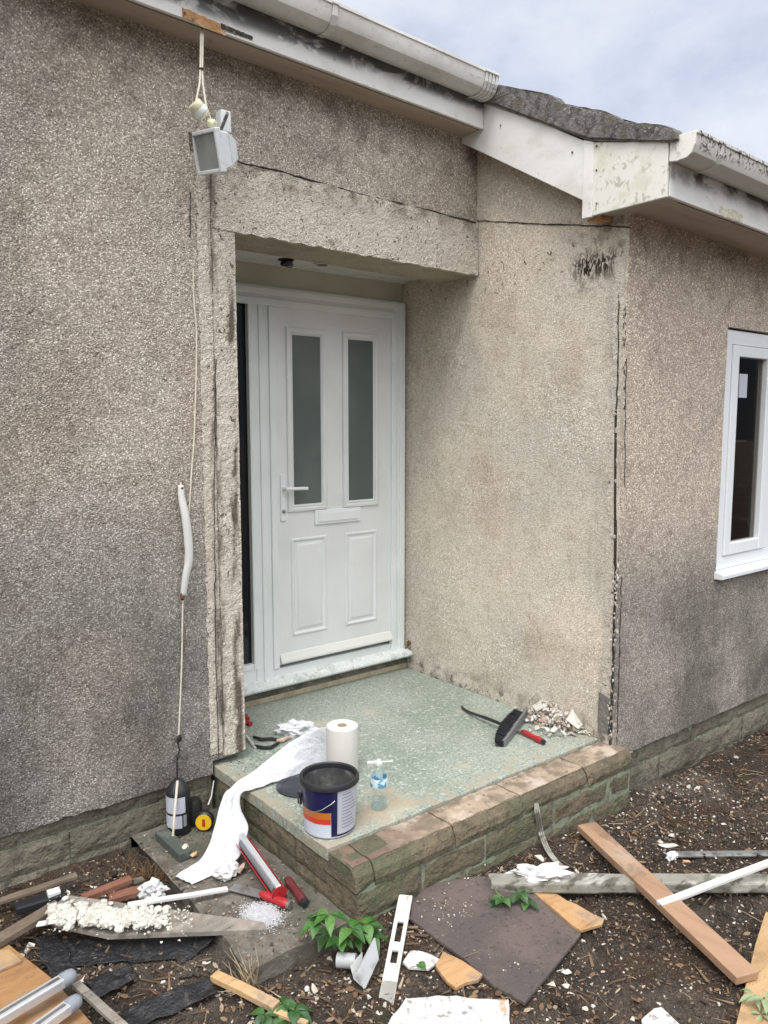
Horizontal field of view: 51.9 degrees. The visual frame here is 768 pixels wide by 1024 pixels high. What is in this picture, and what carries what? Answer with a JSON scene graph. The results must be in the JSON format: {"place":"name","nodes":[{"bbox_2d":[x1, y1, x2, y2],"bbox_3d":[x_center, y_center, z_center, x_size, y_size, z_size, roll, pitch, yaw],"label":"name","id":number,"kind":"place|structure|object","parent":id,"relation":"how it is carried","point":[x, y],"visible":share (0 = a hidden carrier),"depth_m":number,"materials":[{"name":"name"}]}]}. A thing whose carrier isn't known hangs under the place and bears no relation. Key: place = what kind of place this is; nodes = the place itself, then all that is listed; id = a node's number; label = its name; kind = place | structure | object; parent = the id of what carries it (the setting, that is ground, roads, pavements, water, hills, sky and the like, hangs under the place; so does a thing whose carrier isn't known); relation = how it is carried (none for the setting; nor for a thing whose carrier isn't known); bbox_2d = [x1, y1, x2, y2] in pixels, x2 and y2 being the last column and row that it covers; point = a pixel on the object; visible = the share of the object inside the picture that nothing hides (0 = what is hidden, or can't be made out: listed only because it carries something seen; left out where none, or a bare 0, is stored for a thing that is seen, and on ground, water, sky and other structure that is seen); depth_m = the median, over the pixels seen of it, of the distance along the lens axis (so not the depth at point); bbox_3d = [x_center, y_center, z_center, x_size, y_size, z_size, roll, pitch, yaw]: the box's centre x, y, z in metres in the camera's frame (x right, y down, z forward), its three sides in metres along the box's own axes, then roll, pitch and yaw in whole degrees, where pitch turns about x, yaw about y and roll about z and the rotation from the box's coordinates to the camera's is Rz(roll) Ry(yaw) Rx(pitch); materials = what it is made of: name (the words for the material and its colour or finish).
{"place":"outdoors","nodes":[
{"label":"outdoors","id":0,"kind":"place"},
{"bbox_2d":[47,887,60,897],"bbox_3d":[-1.204,1.388,2.877,0.044,0.020,0.035,-4,8,-32],"label":"white block","id":1,"kind":"object","parent":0,"point":[55,891],"depth_m":2.87,"materials":[{"name":"plastic"}]},
{"bbox_2d":[0,727,767,1023],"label":"ground","id":2,"kind":"structure","parent":0,"point":[216,954],"depth_m":2.80,"materials":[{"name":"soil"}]},
{"bbox_2d":[0,900,57,946],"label":"grey plank","id":3,"kind":"object","parent":2,"relation":"on","point":[20,927],"visible":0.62,"depth_m":2.71,"materials":[{"name":"brown wood"}]},
{"bbox_2d":[0,872,77,904],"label":"brown lath","id":4,"kind":"object","parent":2,"relation":"on","point":[37,888],"visible":1,"depth_m":2.96,"materials":[{"name":"brown wood"}]},
{"bbox_2d":[15,889,62,914],"bbox_3d":[-1.248,1.413,2.861,0.158,0.044,0.050,-3,7,-23],"label":"black plastic box","id":5,"kind":"object","parent":2,"relation":"on","point":[30,904],"visible":0.86,"depth_m":2.84,"materials":[{"name":"black plastic"}]},
{"bbox_2d":[0,944,91,1023],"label":"plywood sheet","id":6,"kind":"object","parent":2,"relation":"on","point":[24,977],"visible":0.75,"depth_m":2.44,"materials":[{"name":"beige wood"}]},
{"bbox_2d":[0,949,21,971],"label":"plywood strip","id":7,"kind":"object","parent":6,"relation":"on","point":[9,958],"visible":1,"depth_m":2.56,"materials":[{"name":"brown wood"}]},
{"bbox_2d":[0,968,76,1023],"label":"metal pole","id":8,"kind":"object","parent":6,"relation":"on","point":[36,996],"visible":1,"depth_m":2.33,"materials":[{"name":"metal"}]},
{"bbox_2d":[32,993,82,1023],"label":"metal pole","id":9,"kind":"object","parent":6,"relation":"on","point":[65,1008],"visible":1,"depth_m":2.28,"materials":[{"name":"metal"}]},
{"bbox_2d":[72,980,127,1023],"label":"grey lath","id":10,"kind":"object","parent":2,"relation":"on","point":[98,1004],"visible":0.95,"depth_m":2.38,"materials":[{"name":"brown wood"}]},
{"bbox_2d":[80,875,132,898],"bbox_3d":[-1.029,1.400,2.931,0.183,0.025,0.038,-5,8,-38],"label":"red batten","id":11,"kind":"object","parent":2,"relation":"on","point":[104,889],"visible":0.84,"depth_m":2.93,"materials":[{"name":"brown wood"}]},
{"bbox_2d":[83,964,137,997],"bbox_3d":[-0.869,1.499,2.529,0.150,0.012,0.109,-5,8,-38],"label":"black membrane","id":12,"kind":"object","parent":2,"relation":"on","point":[101,985],"visible":0.99,"depth_m":2.52,"materials":[{"name":"black plastic"}]},
{"bbox_2d":[33,936,215,965],"bbox_3d":[-0.885,1.487,2.687,0.649,0.022,0.157,-1,7,-5],"label":"black membrane","id":13,"kind":"object","parent":2,"relation":"on","point":[85,951],"visible":0.91,"depth_m":2.68,"materials":[{"name":"black plastic"}]},
{"bbox_2d":[35,935,78,977],"bbox_3d":[-1.096,1.480,2.631,0.091,0.012,0.255,-5,8,-38],"label":"black membrane","id":14,"kind":"object","parent":13,"relation":"on","point":[54,956],"visible":0.94,"depth_m":2.63,"materials":[{"name":"black plastic"}]},
{"bbox_2d":[131,877,144,885],"bbox_3d":[-0.951,1.407,3.023,0.044,0.036,0.064,-5,8,-38],"label":"brick piece","id":15,"kind":"object","parent":2,"relation":"on","point":[137,881],"visible":0.8,"depth_m":3.00,"materials":[{"name":"concrete"}]},
{"bbox_2d":[107,848,175,884],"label":"dead weeds","id":16,"kind":"object","parent":2,"relation":"on","point":[146,873],"visible":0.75,"depth_m":3.12,"materials":[{"name":"brown plant"}]},
{"bbox_2d":[137,877,169,899],"bbox_3d":[-0.867,1.409,2.948,0.122,0.058,0.093,-5,8,-38],"label":"rag","id":17,"kind":"object","parent":2,"relation":"on","point":[153,887],"visible":0.9,"depth_m":2.94,"materials":[{"name":"white fabric"}]},
{"bbox_2d":[119,977,218,1023],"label":"black membrane","id":18,"kind":"object","parent":2,"relation":"on","point":[173,1001],"visible":0.98,"depth_m":2.43,"materials":[{"name":"black plastic"}]},
{"bbox_2d":[219,947,261,995],"bbox_3d":[-0.461,1.458,2.553,0.136,0.140,0.209,-1,7,-6],"label":"dry grass clump","id":19,"kind":"object","parent":2,"relation":"on","point":[254,982],"visible":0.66,"depth_m":2.52,"materials":[{"name":"plant"}]},
{"bbox_2d":[131,808,352,985],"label":"concrete slab","id":20,"kind":"structure","parent":2,"relation":"on","point":[281,959],"depth_m":2.87,"materials":[{"name":"grey concrete"}]},
{"bbox_2d":[47,895,266,939],"bbox_3d":[-0.797,1.423,2.723,0.786,0.054,0.146,1,7,9],"label":"grey board","id":21,"kind":"object","parent":20,"relation":"on","point":[206,925],"visible":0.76,"depth_m":2.71,"materials":[{"name":"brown wood"}]},
{"bbox_2d":[44,895,192,942],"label":"foam crumbs","id":22,"kind":"object","parent":21,"relation":"on","point":[101,913],"visible":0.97,"depth_m":2.70,"materials":[{"name":"white plastic"}]},
{"bbox_2d":[36,914,80,926],"bbox_3d":[-1.113,1.398,2.700,0.145,0.028,0.027,0,7,-4],"label":"white strip","id":23,"kind":"object","parent":22,"relation":"on","point":[40,923],"visible":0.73,"depth_m":2.69,"materials":[{"name":"plastic"}]},
{"bbox_2d":[148,907,159,925],"bbox_3d":[-0.781,1.375,2.686,0.005,0.016,0.084,1,7,10],"label":"white stick","id":24,"kind":"object","parent":22,"relation":"on","point":[154,916],"visible":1,"depth_m":2.68,"materials":[{"name":"plastic"}]},
{"bbox_2d":[127,886,228,907],"bbox_3d":[-0.739,1.389,2.850,0.358,0.056,0.023,-3,7,-28],"label":"white strip","id":25,"kind":"object","parent":22,"relation":"on","point":[174,897],"visible":1,"depth_m":2.84,"materials":[{"name":"plastic"}]},
{"bbox_2d":[155,828,191,861],"bbox_3d":[-0.870,1.371,3.255,0.058,0.034,0.232,-5,8,-38],"label":"green block","id":26,"kind":"object","parent":20,"relation":"on","point":[168,841],"depth_m":3.23,"materials":[{"name":"green stone"}]},
{"bbox_2d":[166,777,190,835],"bbox_3d":[-0.891,1.252,3.362,0.100,0.244,0.144,3,7,27],"label":"cartridge bottle","id":27,"kind":"object","parent":20,"relation":"on","point":[178,811],"visible":0.97,"depth_m":3.34,"materials":[{"name":"plastic"}]},
{"bbox_2d":[190,796,201,826],"bbox_3d":[-0.832,1.307,3.456,0.072,0.115,0.072,-5,8,-38],"label":"dark can","id":28,"kind":"object","parent":20,"relation":"on","point":[196,804],"visible":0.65,"depth_m":3.43,"materials":[{"name":"black plastic"}]},
{"bbox_2d":[194,810,214,830],"bbox_3d":[-0.773,1.329,3.398,0.082,0.082,0.044,0,6,0],"label":"tape measure","id":29,"kind":"object","parent":20,"relation":"on","point":[204,820],"visible":1,"depth_m":3.38,"materials":[{"name":"plastic"}]},
{"bbox_2d":[213,861,238,881],"bbox_3d":[-0.610,1.383,3.050,0.086,0.057,0.105,2,7,19],"label":"rag","id":30,"kind":"object","parent":20,"relation":"on","point":[225,871],"visible":1,"depth_m":3.03,"materials":[{"name":"white fabric"}]},
{"bbox_2d":[237,863,244,873],"bbox_3d":[-0.558,1.392,3.079,0.047,0.035,0.038,-5,8,-38],"label":"pink stone","id":31,"kind":"object","parent":20,"relation":"on","point":[240,868],"visible":1,"depth_m":3.06,"materials":[{"name":"pink stone"}]},
{"bbox_2d":[229,884,292,909],"bbox_3d":[-0.451,1.411,2.909,0.268,0.035,0.049,3,7,25],"label":"scraper","id":32,"kind":"object","parent":20,"relation":"on","point":[281,902],"visible":0.98,"depth_m":2.89,"materials":[{"name":"metal"}]},
{"bbox_2d":[236,833,286,898],"bbox_3d":[-0.478,1.359,3.031,0.060,0.098,0.368,-4,8,-32],"label":"caulking gun","id":33,"kind":"object","parent":20,"relation":"on","point":[263,871],"visible":0.97,"depth_m":3.00,"materials":[{"name":"metal"}]},
{"bbox_2d":[232,900,297,933],"bbox_3d":[-0.439,1.433,2.809,0.190,0.007,0.258,-5,8,-38],"label":"white powder","id":34,"kind":"object","parent":20,"relation":"on","point":[265,913],"visible":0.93,"depth_m":2.81,"materials":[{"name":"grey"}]},
{"bbox_2d":[284,876,308,906],"bbox_3d":[-0.325,1.406,2.925,0.035,0.036,0.173,-4,7,-29],"label":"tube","id":35,"kind":"object","parent":20,"relation":"on","point":[298,893],"visible":1,"depth_m":2.90,"materials":[{"name":"plastic"}]},
{"bbox_2d":[139,709,530,961],"bbox_3d":[-0.237,1.246,3.628,1.676,0.209,1.474,-5,8,-38],"label":"slab grit","id":36,"kind":"object","parent":20,"relation":"on","point":[238,910],"visible":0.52,"depth_m":2.95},
{"bbox_2d":[211,970,279,1009],"bbox_3d":[-0.437,1.500,2.475,0.260,0.022,0.037,4,8,32],"label":"timber offcut","id":37,"kind":"object","parent":2,"relation":"on","point":[246,991],"visible":1,"depth_m":2.46,"materials":[{"name":"brown wood"}]},
{"bbox_2d":[249,996,313,1023],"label":"leafy weed","id":38,"kind":"object","parent":2,"relation":"on","point":[296,1012],"visible":0.93,"depth_m":2.38,"materials":[{"name":"green plant"}]},
{"bbox_2d":[274,1008,308,1023],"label":"timber offcut","id":39,"kind":"object","parent":2,"relation":"on","point":[281,1013],"visible":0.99,"depth_m":2.37,"materials":[{"name":"brown wood"}]},
{"bbox_2d":[299,909,389,955],"bbox_3d":[-0.132,1.439,2.679,0.294,0.179,0.190,1,7,7],"label":"leafy weed","id":40,"kind":"object","parent":2,"relation":"on","point":[342,941],"visible":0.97,"depth_m":2.66,"materials":[{"name":"green plant"}]},
{"bbox_2d":[336,938,378,988],"bbox_3d":[-0.084,1.482,2.584,0.143,0.073,0.148,-1,7,-11],"label":"pipe bracket","id":41,"kind":"object","parent":2,"relation":"on","point":[361,968],"visible":1,"depth_m":2.60,"materials":[{"name":"white plastic"}]},
{"bbox_2d":[0,0,767,890],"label":"house","id":42,"kind":"structure","parent":2,"relation":"on","point":[478,398],"depth_m":3.75,"materials":[{"name":"stone"}]},
{"bbox_2d":[177,481,192,599],"bbox_3d":[-0.845,0.124,3.355,0.059,0.510,0.038,1,7,7],"label":"conduit cover","id":43,"kind":"object","parent":42,"relation":"attached to","point":[187,532],"visible":1,"depth_m":3.34,"materials":[{"name":"white plastic"}]},
{"bbox_2d":[176,270,196,776],"bbox_3d":[-0.843,0.078,3.363,0.158,2.177,0.026,-5,8,-38],"label":"wall cable","id":44,"kind":"object","parent":42,"relation":"attached to","point":[179,738],"depth_m":3.37,"materials":[{"name":"plastic"}]},
{"bbox_2d":[188,29,237,175],"bbox_3d":[-0.664,-1.601,3.067,0.198,0.574,0.201,-5,8,-38],"label":"floodlight","id":45,"kind":"object","parent":42,"relation":"attached to","point":[213,147],"visible":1,"depth_m":3.06,"materials":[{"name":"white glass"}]},
{"bbox_2d":[278,258,293,267],"bbox_3d":[-0.509,-1.293,4.104,0.085,0.037,0.085,-1,7,-12],"label":"downlight","id":46,"kind":"object","parent":42,"relation":"hanging from","point":[285,262],"visible":1,"depth_m":4.08,"materials":[{"name":"black metal"}]},
{"bbox_2d":[274,307,392,664],"bbox_3d":[-0.271,-0.146,4.557,0.816,1.974,0.110,-5,8,-38],"label":"door","id":47,"kind":"structure","parent":42,"relation":"in","point":[332,370],"depth_m":4.54,"materials":[{"name":"plastic"}]},
{"bbox_2d":[714,330,767,579],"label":"window","id":48,"kind":"structure","parent":42,"relation":"in","point":[742,537],"depth_m":4.54,"materials":[{"name":"plastic"}]},
{"bbox_2d":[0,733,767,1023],"bbox_3d":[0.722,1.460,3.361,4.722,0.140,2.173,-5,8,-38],"label":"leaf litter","id":49,"kind":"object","parent":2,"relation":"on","point":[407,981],"visible":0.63,"depth_m":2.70,"materials":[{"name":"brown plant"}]},
{"bbox_2d":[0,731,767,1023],"bbox_3d":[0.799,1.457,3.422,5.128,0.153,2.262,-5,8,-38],"label":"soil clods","id":50,"kind":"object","parent":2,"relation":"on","point":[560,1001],"visible":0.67,"depth_m":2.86,"materials":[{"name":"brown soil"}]},
{"bbox_2d":[1,738,767,1023],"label":"plaster chips","id":51,"kind":"object","parent":2,"relation":"on","point":[585,1008],"visible":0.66,"depth_m":2.98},
{"bbox_2d":[8,741,767,1023],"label":"twigs","id":52,"kind":"object","parent":2,"relation":"on","point":[510,868],"visible":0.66,"depth_m":2.72,"materials":[{"name":"brown wood"}]},
{"bbox_2d":[10,744,767,1023],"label":"wood splinters","id":53,"kind":"object","parent":2,"relation":"on","point":[168,977],"visible":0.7,"depth_m":2.65,"materials":[{"name":"brown wood"}]},
{"bbox_2d":[108,885,140,901],"bbox_3d":[-0.956,1.421,2.932,0.127,0.024,0.045,-3,7,-25],"label":"red batten","id":54,"kind":"object","parent":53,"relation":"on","point":[125,894],"visible":0.81,"depth_m":2.92,"materials":[{"name":"brown wood"}]},
{"bbox_2d":[20,756,763,1023],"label":"plaster scraps","id":55,"kind":"object","parent":2,"relation":"on","point":[313,987],"visible":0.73,"depth_m":2.70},
{"bbox_2d":[379,894,412,1004],"bbox_3d":[0.037,1.491,2.664,0.050,0.121,0.488,1,7,10],"label":"slotted strip","id":56,"kind":"object","parent":2,"relation":"on","point":[392,970],"visible":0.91,"depth_m":2.67,"materials":[{"name":"white plastic"}]},
{"bbox_2d":[403,951,438,970],"bbox_3d":[0.128,1.512,2.660,0.130,0.028,0.073,0,7,-1],"label":"plasterboard piece","id":57,"kind":"object","parent":2,"relation":"on","point":[412,958],"visible":0.97,"depth_m":2.66,"materials":[{"name":"white paint"}]},
{"bbox_2d":[416,961,425,969],"bbox_3d":[0.123,1.513,2.632,0.032,0.010,0.034,0,7,-2],"label":"single leaf","id":58,"kind":"object","parent":57,"relation":"on","point":[422,964],"visible":1,"depth_m":2.63,"materials":[{"name":"green plant"}]},
{"bbox_2d":[211,657,631,925],"bbox_3d":[-0.020,1.271,3.986,1.659,0.472,1.819,-5,8,-38],"label":"door step","id":59,"kind":"object","parent":2,"relation":"on","point":[433,813],"depth_m":3.49,"materials":[{"name":"stone"}]},
{"bbox_2d":[207,781,213,805],"bbox_3d":[-0.771,1.257,3.528,0.015,0.082,0.087,1,7,9],"label":"metal rod","id":60,"kind":"object","parent":59,"relation":"on","point":[209,801],"visible":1,"depth_m":3.52,"materials":[{"name":"metal"}]},
{"bbox_2d":[245,714,252,725],"bbox_3d":[-0.711,1.079,4.086,0.040,0.031,0.115,-3,7,-23],"label":"plastic clip","id":61,"kind":"object","parent":59,"relation":"on","point":[248,722],"visible":0.85,"depth_m":4.05,"materials":[{"name":"red plastic"}]},
{"bbox_2d":[245,735,255,748],"bbox_3d":[-0.648,1.115,3.829,0.014,0.018,0.141,-3,7,-27],"label":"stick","id":62,"kind":"object","parent":59,"relation":"on","point":[249,740],"visible":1,"depth_m":3.81,"materials":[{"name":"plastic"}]},
{"bbox_2d":[176,719,357,883],"bbox_3d":[-0.492,1.168,3.312,0.860,0.418,0.240,-5,8,-38],"label":"paper roll","id":63,"kind":"object","parent":59,"relation":"on","point":[335,740],"visible":0.93,"depth_m":3.41,"materials":[{"name":"white paper"}]},
{"bbox_2d":[253,735,290,748],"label":"pliers","id":64,"kind":"object","parent":59,"relation":"on","point":[280,740],"visible":1,"depth_m":3.83,"materials":[{"name":"black rubber"}]},
{"bbox_2d":[276,774,301,797],"bbox_3d":[-0.356,1.169,3.373,0.208,0.010,0.208,-5,8,-38],"label":"tub lid","id":65,"kind":"object","parent":59,"relation":"on","point":[290,786],"visible":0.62,"depth_m":3.36,"materials":[{"name":"grey plastic"}]},
{"bbox_2d":[273,718,317,737],"bbox_3d":[-0.438,1.076,3.950,0.141,0.067,0.217,-41,41,-80],"label":"crumpled tissue","id":66,"kind":"object","parent":59,"relation":"on","point":[293,728],"visible":1,"depth_m":3.92,"materials":[{"name":"paper"}]},
{"bbox_2d":[297,761,358,838],"bbox_3d":[-0.211,1.105,3.026,0.235,0.214,0.231,-5,8,-38],"label":"paint tub","id":67,"kind":"object","parent":59,"relation":"on","point":[327,797],"visible":1,"depth_m":2.95,"materials":[{"name":"blue"}]},
{"bbox_2d":[367,759,392,804],"bbox_3d":[-0.018,1.093,3.180,0.088,0.204,0.075,-5,8,-38],"label":"spray bottle","id":68,"kind":"object","parent":59,"relation":"on","point":[378,780],"visible":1,"depth_m":3.16,"materials":[{"name":"plastic"}]},
{"bbox_2d":[461,705,527,746],"bbox_3d":[0.616,1.056,4.064,0.290,0.086,0.549,-1,7,-12],"label":"hand brush","id":69,"kind":"object","parent":59,"relation":"on","point":[509,726],"visible":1,"depth_m":3.94,"materials":[{"name":"grey plastic"}]},
{"bbox_2d":[517,729,545,744],"bbox_3d":[0.701,1.097,3.913,0.029,0.030,0.265,-4,8,-34],"label":"scraper","id":70,"kind":"object","parent":59,"relation":"on","point":[538,739],"visible":0.95,"depth_m":3.86,"materials":[{"name":"plastic"}]},
{"bbox_2d":[513,701,590,740],"bbox_3d":[0.793,1.052,4.006,0.287,0.120,0.546,-5,8,-38],"label":"rubble pile","id":71,"kind":"object","parent":59,"relation":"on","point":[549,715],"visible":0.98,"depth_m":4.01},
{"bbox_2d":[533,700,547,711],"bbox_3d":[0.823,1.005,4.165,0.072,0.050,0.144,1,7,7],"label":"plaster shard","id":72,"kind":"object","parent":71,"relation":"on","point":[539,706],"visible":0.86,"depth_m":4.11,"materials":[{"name":"white paint"}]},
{"bbox_2d":[566,709,582,728],"bbox_3d":[1.000,1.037,4.012,0.073,0.072,0.177,6,9,43],"label":"plaster shard","id":73,"kind":"object","parent":71,"relation":"on","point":[573,719],"visible":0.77,"depth_m":3.97,"materials":[{"name":"white paint"}]},
{"bbox_2d":[388,995,509,1023],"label":"plasterboard sheet","id":74,"kind":"object","parent":2,"relation":"on","point":[437,1009],"visible":1,"depth_m":2.42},
{"bbox_2d":[436,952,481,990],"bbox_3d":[0.233,1.522,2.616,0.117,0.019,0.166,-5,8,-38],"label":"plywood offcut","id":75,"kind":"object","parent":2,"relation":"on","point":[455,974],"visible":1,"depth_m":2.60,"materials":[{"name":"brown wood"}]},
{"bbox_2d":[410,876,580,1005],"bbox_3d":[0.392,1.486,2.863,0.548,0.096,0.550,5,8,37],"label":"rubber mat","id":76,"kind":"object","parent":2,"relation":"on","point":[535,944],"visible":0.78,"depth_m":2.81,"materials":[{"name":"rubber"}]},
{"bbox_2d":[416,864,519,971],"bbox_3d":[0.334,1.476,2.853,0.523,0.078,0.494,-5,8,-38],"label":"debris","id":77,"kind":"object","parent":76,"relation":"on","point":[454,914],"visible":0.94,"depth_m":2.89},
{"bbox_2d":[488,888,539,910],"bbox_3d":[0.483,1.468,2.966,0.215,0.075,0.108,-2,7,-16],"label":"leafy weed","id":78,"kind":"object","parent":76,"relation":"on","point":[524,897],"visible":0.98,"depth_m":2.95,"materials":[{"name":"green plant"}]},
{"bbox_2d":[534,803,563,865],"bbox_3d":[0.681,1.343,3.288,0.067,0.197,0.207,-2,7,-15],"label":"cable loop","id":79,"kind":"object","parent":2,"relation":"on","point":[549,852],"visible":0.83,"depth_m":3.34,"materials":[{"name":"white plastic"}]},
{"bbox_2d":[562,983,569,988],"bbox_3d":[0.597,1.554,2.589,0.022,0.010,0.020,-5,8,-38],"label":"plaster chunk","id":80,"kind":"object","parent":2,"relation":"on","point":[565,985],"visible":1,"depth_m":2.59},
{"bbox_2d":[562,969,571,973],"bbox_3d":[0.613,1.549,2.657,0.036,0.018,0.018,0,7,-1],"label":"plaster chunk","id":81,"kind":"object","parent":2,"relation":"on","point":[567,971],"visible":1,"depth_m":2.65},
{"bbox_2d":[535,893,603,932],"bbox_3d":[0.684,1.493,2.980,0.130,0.035,0.290,-5,8,-38],"label":"plywood offcut","id":82,"kind":"object","parent":2,"relation":"on","point":[578,918],"visible":0.92,"depth_m":2.94,"materials":[{"name":"brown wood"}]},
{"bbox_2d":[487,873,767,893],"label":"old batten","id":83,"kind":"object","parent":2,"relation":"on","point":[615,883],"visible":0.77,"depth_m":3.10,"materials":[{"name":"grey wood"}]},
{"bbox_2d":[506,861,573,883],"bbox_3d":[0.601,1.421,3.104,0.287,0.067,0.114,-1,7,-5],"label":"rag","id":84,"kind":"object","parent":83,"relation":"on","point":[550,871],"visible":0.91,"depth_m":3.09,"materials":[{"name":"white fabric"}]},
{"bbox_2d":[577,822,757,984],"bbox_3d":[1.045,1.463,3.043,0.093,0.075,0.953,-2,7,-18],"label":"timber plank","id":85,"kind":"object","parent":83,"relation":"on","point":[733,965],"visible":0.99,"depth_m":2.91,"materials":[{"name":"brown wood"}]},
{"bbox_2d":[656,859,767,905],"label":"white trim","id":86,"kind":"structure","parent":85,"relation":"on","point":[716,882],"depth_m":3.05,"materials":[{"name":"plastic"}]},
{"bbox_2d":[641,1007,678,1023],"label":"white tile","id":87,"kind":"object","parent":2,"relation":"on","point":[660,1015],"visible":1,"depth_m":2.42,"materials":[{"name":"white tile"}]},
{"bbox_2d":[658,843,678,847],"bbox_3d":[1.269,1.489,3.524,0.091,0.011,0.034,0,7,-3],"label":"plaster chunk","id":88,"kind":"object","parent":2,"relation":"on","point":[669,845],"visible":1,"depth_m":3.52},
{"bbox_2d":[666,851,678,860],"bbox_3d":[1.247,1.488,3.425,0.072,0.030,0.050,-5,8,-38],"label":"sealant lump","id":89,"kind":"object","parent":2,"relation":"on","point":[672,855],"visible":1,"depth_m":3.41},
{"bbox_2d":[676,850,767,857],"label":"metal channel","id":90,"kind":"object","parent":2,"relation":"on","point":[710,854],"visible":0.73,"depth_m":3.44,"materials":[{"name":"metal"}]},
{"bbox_2d":[736,912,767,1023],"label":"plywood board","id":91,"kind":"object","parent":2,"relation":"on","point":[759,963],"visible":0.89,"depth_m":2.61,"materials":[{"name":"brown wood"}]},
{"bbox_2d":[739,988,767,1021],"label":"leafy weed","id":92,"kind":"object","parent":2,"relation":"on","point":[757,999],"visible":0.98,"depth_m":2.47,"materials":[{"name":"green plant"}]},
{"bbox_2d":[336,0,767,162],"label":"sky","id":93,"kind":"structure","parent":0,"point":[685,66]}
]}

